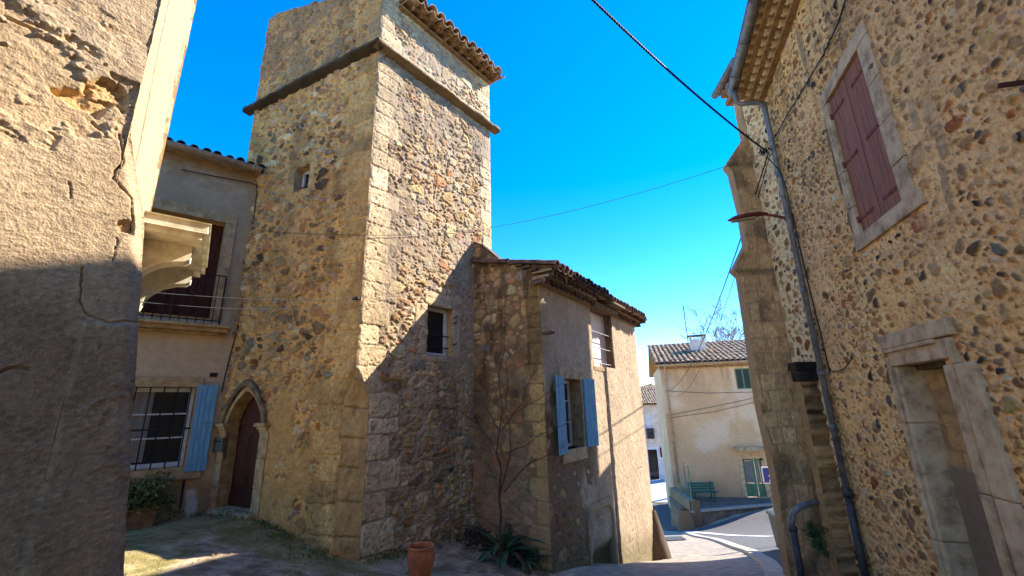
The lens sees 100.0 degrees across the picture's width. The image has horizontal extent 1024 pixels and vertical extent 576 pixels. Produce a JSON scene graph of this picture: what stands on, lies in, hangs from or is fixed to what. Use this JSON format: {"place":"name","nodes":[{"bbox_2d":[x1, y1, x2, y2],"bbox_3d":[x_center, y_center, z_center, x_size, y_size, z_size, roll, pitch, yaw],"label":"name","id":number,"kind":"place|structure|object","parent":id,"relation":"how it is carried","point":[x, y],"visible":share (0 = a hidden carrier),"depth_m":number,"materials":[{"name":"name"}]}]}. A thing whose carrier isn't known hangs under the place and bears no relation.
{"place":"outdoors","nodes":[
{"label":"outdoors","id":0,"kind":"place"},
{"bbox_2d":[124,459,772,575],"bbox_3d":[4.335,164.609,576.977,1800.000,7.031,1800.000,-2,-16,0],"label":"ground","id":1,"kind":"structure","parent":0,"point":[169,553],"depth_m":5.51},
{"bbox_2d":[0,0,211,575],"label":"plastered building","id":2,"kind":"structure","parent":1,"relation":"on","point":[92,246],"depth_m":2.24,"materials":[{"name":"paint"}]},
{"bbox_2d":[141,291,353,300],"bbox_3d":[-2.295,0.078,4.436,0.006,0.975,4.044,-1,-16,-2],"label":"cable","id":3,"kind":"object","parent":2,"relation":"attached to","point":[236,298],"visible":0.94,"depth_m":3.49,"materials":[{"name":"grey rubber"}]},
{"bbox_2d":[142,300,354,309],"bbox_3d":[-2.345,0.122,4.495,0.006,0.966,3.907,-1,-16,0],"label":"cable","id":4,"kind":"object","parent":2,"relation":"attached to","point":[234,308],"visible":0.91,"depth_m":3.55,"materials":[{"name":"black rubber"}]},
{"bbox_2d":[125,506,159,529],"bbox_3d":[-5.515,3.334,6.191,0.645,0.285,0.290,11,-20,-39],"label":"planter","id":5,"kind":"object","parent":1,"relation":"on","point":[134,520],"visible":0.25,"depth_m":6.19,"materials":[{"name":"ceramic"}]},
{"bbox_2d":[127,469,183,520],"bbox_3d":[-5.435,3.098,6.312,0.989,0.756,0.739,5,-17,-23],"label":"bushy plant","id":6,"kind":"object","parent":5,"relation":"in","point":[142,494],"visible":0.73,"depth_m":6.34,"materials":[{"name":"green plant"}]},
{"bbox_2d":[130,137,265,522],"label":"town house","id":7,"kind":"structure","parent":1,"relation":"on","point":[183,352],"depth_m":7.37,"materials":[{"name":"beige paint"}]},
{"bbox_2d":[130,387,195,470],"bbox_3d":[-5.832,2.217,6.820,0.996,1.244,0.884,-2,-16,0],"label":"window","id":8,"kind":"structure","parent":7,"relation":"in","point":[140,404],"depth_m":6.98,"materials":[{"name":"glass"}]},
{"bbox_2d":[140,224,223,317],"bbox_3d":[-5.975,-0.373,7.681,1.150,1.831,0.100,11,-20,-39],"label":"balcony door","id":9,"kind":"structure","parent":7,"relation":"in","point":[216,231],"depth_m":7.73,"materials":[{"name":"brown wood"}]},
{"bbox_2d":[210,373,217,376],"bbox_3d":[-5.185,1.510,7.463,0.110,0.070,0.020,11,-20,-39],"label":"number plate","id":10,"kind":"object","parent":7,"relation":"attached to","point":[213,374],"visible":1,"depth_m":7.46,"materials":[{"name":"black metal"}]},
{"bbox_2d":[212,438,224,451],"bbox_3d":[-4.936,2.634,7.214,0.270,0.229,0.038,-9,-17,26],"label":"letterbox","id":11,"kind":"object","parent":7,"relation":"attached to","point":[218,444],"visible":1,"depth_m":7.19,"materials":[{"name":"grey metal"}]},
{"bbox_2d":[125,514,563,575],"bbox_3d":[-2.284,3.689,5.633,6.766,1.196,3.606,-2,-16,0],"label":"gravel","id":12,"kind":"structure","parent":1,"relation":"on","point":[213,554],"depth_m":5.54,"materials":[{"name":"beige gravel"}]},
{"bbox_2d":[205,0,504,561],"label":"stone tower","id":13,"kind":"structure","parent":1,"relation":"on","point":[373,126],"depth_m":7.42,"materials":[{"name":"stone"}]},
{"bbox_2d":[181,169,257,391],"bbox_3d":[-5.477,-0.216,7.673,1.248,4.036,0.031,11,-20,-38],"label":"cable","id":14,"kind":"object","parent":13,"relation":"attached to","point":[246,266],"visible":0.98,"depth_m":7.94,"materials":[{"name":"black rubber"}]},
{"bbox_2d":[228,397,260,506],"bbox_3d":[-4.330,2.657,7.170,0.907,1.812,0.114,-9,-17,26],"label":"door","id":15,"kind":"structure","parent":13,"relation":"in","point":[240,494],"depth_m":7.18,"materials":[{"name":"brown wood"}]},
{"bbox_2d":[293,164,310,192],"bbox_3d":[-3.820,-2.000,8.113,0.400,0.490,0.344,-9,-17,26],"label":"window","id":16,"kind":"structure","parent":13,"relation":"in","point":[302,175],"depth_m":8.15,"materials":[{"name":"stone"}]},
{"bbox_2d":[426,305,452,356],"bbox_3d":[-1.376,0.790,7.771,0.549,0.878,0.619,-2,-16,0],"label":"window","id":17,"kind":"structure","parent":13,"relation":"in","point":[439,320],"depth_m":7.91,"materials":[{"name":"glass"}]},
{"bbox_2d":[188,505,552,575],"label":"weeds","id":18,"kind":"object","parent":1,"relation":"on","point":[290,534],"visible":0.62,"depth_m":6.11,"materials":[{"name":"green plant"}]},
{"bbox_2d":[407,541,434,575],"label":"flower pot","id":19,"kind":"object","parent":1,"relation":"on","point":[420,558],"visible":1,"depth_m":5.22,"materials":[{"name":"ceramic"}]},
{"bbox_2d":[456,520,523,565],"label":"leaf litter","id":20,"kind":"object","parent":1,"relation":"on","point":[478,534],"visible":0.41,"depth_m":7.01,"materials":[{"name":"brown plant"}]},
{"bbox_2d":[423,320,586,568],"bbox_3d":[-0.147,2.329,6.764,2.789,3.766,0.731,-2,-16,0],"label":"bare shrub","id":21,"kind":"object","parent":1,"relation":"on","point":[499,495],"visible":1,"depth_m":6.76,"materials":[{"name":"brown plant"}]},
{"bbox_2d":[461,522,549,574],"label":"agave","id":22,"kind":"object","parent":1,"relation":"on","point":[508,542],"visible":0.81,"depth_m":6.59,"materials":[{"name":"green plant"}]},
{"bbox_2d":[509,547,550,570],"bbox_3d":[0.192,4.224,6.675,0.743,0.345,0.639,9,-19,-33],"label":"agave","id":23,"kind":"object","parent":1,"relation":"on","point":[529,557],"visible":0.57,"depth_m":6.63,"materials":[{"name":"green plant"}]},
{"bbox_2d":[470,242,653,573],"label":"village house","id":24,"kind":"structure","parent":1,"relation":"on","point":[585,499],"depth_m":8.07,"materials":[{"name":"stone"}]},
{"bbox_2d":[564,379,583,448],"bbox_3d":[0.913,2.399,8.224,0.674,1.252,0.884,-8,-17,22],"label":"window","id":25,"kind":"structure","parent":24,"relation":"in","point":[573,406],"depth_m":8.51,"materials":[{"name":"grey glass"}]},
{"bbox_2d":[641,385,664,479],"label":"street end house","id":26,"kind":"structure","parent":1,"relation":"on","point":[651,427],"depth_m":43.36,"materials":[{"name":"paint"}]},
{"bbox_2d":[646,415,651,434],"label":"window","id":27,"kind":"structure","parent":26,"relation":"in","point":[648,418],"depth_m":43.78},
{"bbox_2d":[648,449,659,479],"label":"shop door","id":28,"kind":"structure","parent":26,"relation":"in","point":[652,454],"depth_m":42.77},
{"bbox_2d":[652,508,671,560],"bbox_3d":[3.565,6.279,10.864,0.839,1.250,0.848,-2,-16,0],"label":"guard stone","id":29,"kind":"object","parent":1,"relation":"on","point":[661,550],"visible":0.48,"depth_m":10.56,"materials":[{"name":"brown stone"}]},
{"bbox_2d":[669,487,702,529],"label":"retaining wall","id":30,"kind":"structure","parent":1,"relation":"on","point":[685,519],"depth_m":21.47,"materials":[{"name":"grey concrete"}]},
{"bbox_2d":[669,463,693,514],"bbox_3d":[9.110,10.390,23.017,0.661,2.235,4.607,-5,-16,12],"label":"wire fence","id":31,"kind":"object","parent":30,"relation":"on","point":[684,486],"visible":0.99,"depth_m":21.83,"materials":[{"name":"green metal"}]},
{"bbox_2d":[647,334,770,506],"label":"house","id":32,"kind":"structure","parent":1,"relation":"on","point":[722,449],"depth_m":25.70,"materials":[{"name":"paint"}]},
{"bbox_2d":[683,306,689,351],"bbox_3d":[11.432,2.654,28.167,0.320,3.073,0.094,-5,-16,14],"label":"roof aerial","id":33,"kind":"object","parent":32,"relation":"on","point":[686,327],"visible":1,"depth_m":28.16,"materials":[{"name":"grey metal"}]},
{"bbox_2d":[672,391,744,392],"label":"cable","id":34,"kind":"object","parent":32,"relation":"attached to","point":[701,392],"visible":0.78,"depth_m":25.66,"materials":[{"name":"black rubber"}]},
{"bbox_2d":[668,398,752,415],"bbox_3d":[11.990,7.068,25.653,5.214,0.971,0.027,-5,-16,14],"label":"cable","id":35,"kind":"object","parent":32,"relation":"attached to","point":[713,406],"visible":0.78,"depth_m":25.63,"materials":[{"name":"black rubber"}]},
{"bbox_2d":[672,402,753,417],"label":"cable","id":36,"kind":"object","parent":32,"relation":"attached to","point":[715,411],"visible":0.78,"depth_m":25.53,"materials":[{"name":"black rubber"}]},
{"bbox_2d":[668,154,768,390],"bbox_3d":[6.907,2.065,16.825,0.024,3.254,21.577,-5,-16,13],"label":"cable","id":37,"kind":"object","parent":32,"relation":"attached to","point":[731,264],"visible":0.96,"depth_m":10.05,"materials":[{"name":"black rubber"}]},
{"bbox_2d":[734,368,751,388],"bbox_3d":[13.869,5.436,25.776,0.837,1.232,0.294,-3,-16,7],"label":"window","id":38,"kind":"structure","parent":32,"relation":"in","point":[742,375],"depth_m":25.76,"materials":[{"name":"green paint"}]},
{"bbox_2d":[742,459,765,496],"bbox_3d":[13.737,10.758,24.399,0.955,1.986,0.055,-5,-16,14],"label":"door","id":39,"kind":"structure","parent":32,"relation":"in","point":[749,468],"depth_m":24.38,"materials":[{"name":"green paint"}]},
{"bbox_2d":[673,291,744,341],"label":"bare tree","id":40,"kind":"object","parent":1,"relation":"on","point":[722,335],"visible":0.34,"depth_m":40.24,"materials":[{"name":"brown plant"}]},
{"bbox_2d":[684,532,784,575],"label":"kerb","id":41,"kind":"structure","parent":1,"relation":"on","point":[771,566],"depth_m":9.31,"materials":[{"name":"stone"}]},
{"bbox_2d":[761,464,773,509],"bbox_3d":[7.208,6.023,11.795,0.440,2.188,0.100,0,-16,-6],"label":"pedestrian sign","id":42,"kind":"object","parent":1,"relation":"on","point":[765,474],"visible":0.32,"depth_m":11.95,"materials":[{"name":"metal"}]},
{"bbox_2d":[711,0,1023,575],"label":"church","id":43,"kind":"structure","parent":1,"relation":"on","point":[895,447],"depth_m":4.44,"materials":[{"name":"stone"}]},
{"bbox_2d":[258,153,763,234],"bbox_3d":[-0.332,-1.193,8.118,9.217,1.321,2.437,-2,-16,0],"label":"cable","id":44,"kind":"object","parent":43,"relation":"attached to","point":[523,221],"visible":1,"depth_m":7.89,"materials":[{"name":"black rubber"}]},
{"bbox_2d":[671,156,769,396],"bbox_3d":[7.001,2.252,16.753,0.014,3.629,21.567,-5,-16,13],"label":"cable","id":45,"kind":"object","parent":43,"relation":"attached to","point":[733,280],"visible":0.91,"depth_m":10.71,"materials":[{"name":"black rubber"}]},
{"bbox_2d":[727,211,796,227],"bbox_3d":[4.024,-1.071,6.947,0.948,0.363,0.239,-8,-17,22],"label":"street lamp","id":46,"kind":"object","parent":43,"relation":"attached to","point":[749,216],"visible":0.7,"depth_m":6.97,"materials":[{"name":"brown metal"}]},
{"bbox_2d":[758,140,777,155],"bbox_3d":[4.360,-2.352,7.426,0.264,0.506,0.791,-8,-17,22],"label":"cable joint","id":47,"kind":"object","parent":43,"relation":"attached to","point":[762,152],"visible":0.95,"depth_m":7.15,"materials":[{"name":"black plastic"}]},
{"bbox_2d":[591,0,766,151],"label":"cable","id":48,"kind":"object","parent":47,"relation":"attached to","point":[665,67],"visible":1,"depth_m":5.87,"materials":[{"name":"black rubber"}]},
{"bbox_2d":[768,157,830,372],"bbox_3d":[4.348,-0.544,6.593,0.020,3.690,0.653,-6,-16,17],"label":"cable","id":49,"kind":"object","parent":43,"relation":"attached to","point":[804,268],"visible":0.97,"depth_m":6.27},
{"bbox_2d":[769,0,846,147],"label":"cable","id":50,"kind":"object","parent":43,"relation":"attached to","point":[844,3],"visible":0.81,"depth_m":5.33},
{"bbox_2d":[803,519,833,559],"bbox_3d":[4.163,3.405,5.854,0.336,0.483,0.289,-11,-18,30],"label":"wall plant","id":51,"kind":"object","parent":43,"relation":"attached to","point":[816,537],"depth_m":5.85,"materials":[{"name":"green plant"}]},
{"bbox_2d":[830,356,851,371],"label":"cable","id":52,"kind":"object","parent":43,"relation":"attached to","point":[844,367],"visible":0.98,"depth_m":5.50,"materials":[{"name":"black rubber"}]},
{"bbox_2d":[925,368,1002,575],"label":"blocked doorway","id":53,"kind":"structure","parent":43,"relation":"in","point":[965,484],"depth_m":3.91,"materials":[{"name":"beige stone"}]},
{"bbox_2d":[997,80,1023,88],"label":"iron bracket","id":54,"kind":"object","parent":43,"relation":"attached to","point":[1010,84],"visible":1,"depth_m":2.65,"materials":[{"name":"brown metal"}]},
{"bbox_2d":[167,0,746,385],"label":"sky","id":55,"kind":"structure","parent":0,"point":[584,116],"materials":[{"name":"blue"}]},
{"bbox_2d":[650,479,666,501],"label":"paved square","id":56,"kind":"structure","parent":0,"point":[658,491],"depth_m":36.86,"materials":[{"name":"white concrete"}]},
{"bbox_2d":[652,504,676,530],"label":"street","id":57,"kind":"structure","parent":0,"point":[663,511],"depth_m":28.04,"materials":[{"name":"grey asphalt"}]},
{"bbox_2d":[574,530,764,575],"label":"road","id":58,"kind":"structure","parent":0,"point":[693,556],"depth_m":8.45,"materials":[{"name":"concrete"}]},
{"bbox_2d":[665,536,685,539],"bbox_3d":[6.181,9.516,16.344,0.705,0.776,3.678,-6,-16,15],"label":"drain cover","id":59,"kind":"object","parent":58,"relation":"in","point":[674,538],"visible":0.86,"depth_m":16.10,"materials":[{"name":"metal"}]},
{"bbox_2d":[669,496,771,524],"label":"terrace","id":60,"kind":"structure","parent":0,"point":[708,517],"depth_m":22.83,"materials":[{"name":"grey concrete"}]},
{"bbox_2d":[688,481,718,500],"bbox_3d":[10.613,11.275,23.833,1.458,0.950,0.591,-2,-16,0],"label":"park bench","id":61,"kind":"object","parent":60,"relation":"on","point":[703,487],"visible":0.87,"depth_m":24.03,"materials":[{"name":"green wood"}]},
{"bbox_2d":[689,503,771,512],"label":"terrace kerb","id":62,"kind":"structure","parent":60,"relation":"on","point":[735,507],"depth_m":21.93,"materials":[{"name":"concrete"}]},
{"bbox_2d":[672,508,781,566],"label":"side road","id":63,"kind":"structure","parent":0,"point":[756,523],"depth_m":18.63,"materials":[{"name":"grey asphalt"}]},
{"bbox_2d":[682,531,767,536],"bbox_3d":[8.685,10.031,17.448,0.620,1.382,5.866,1,-16,-10],"label":"painted line","id":64,"kind":"object","parent":63,"relation":"on","point":[724,534],"visible":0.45,"depth_m":17.75,"materials":[{"name":"paint"}]},
{"bbox_2d":[766,510,778,548],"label":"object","id":65,"kind":"object","parent":63,"relation":"on","point":[771,514],"visible":0.21,"depth_m":10.77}
]}

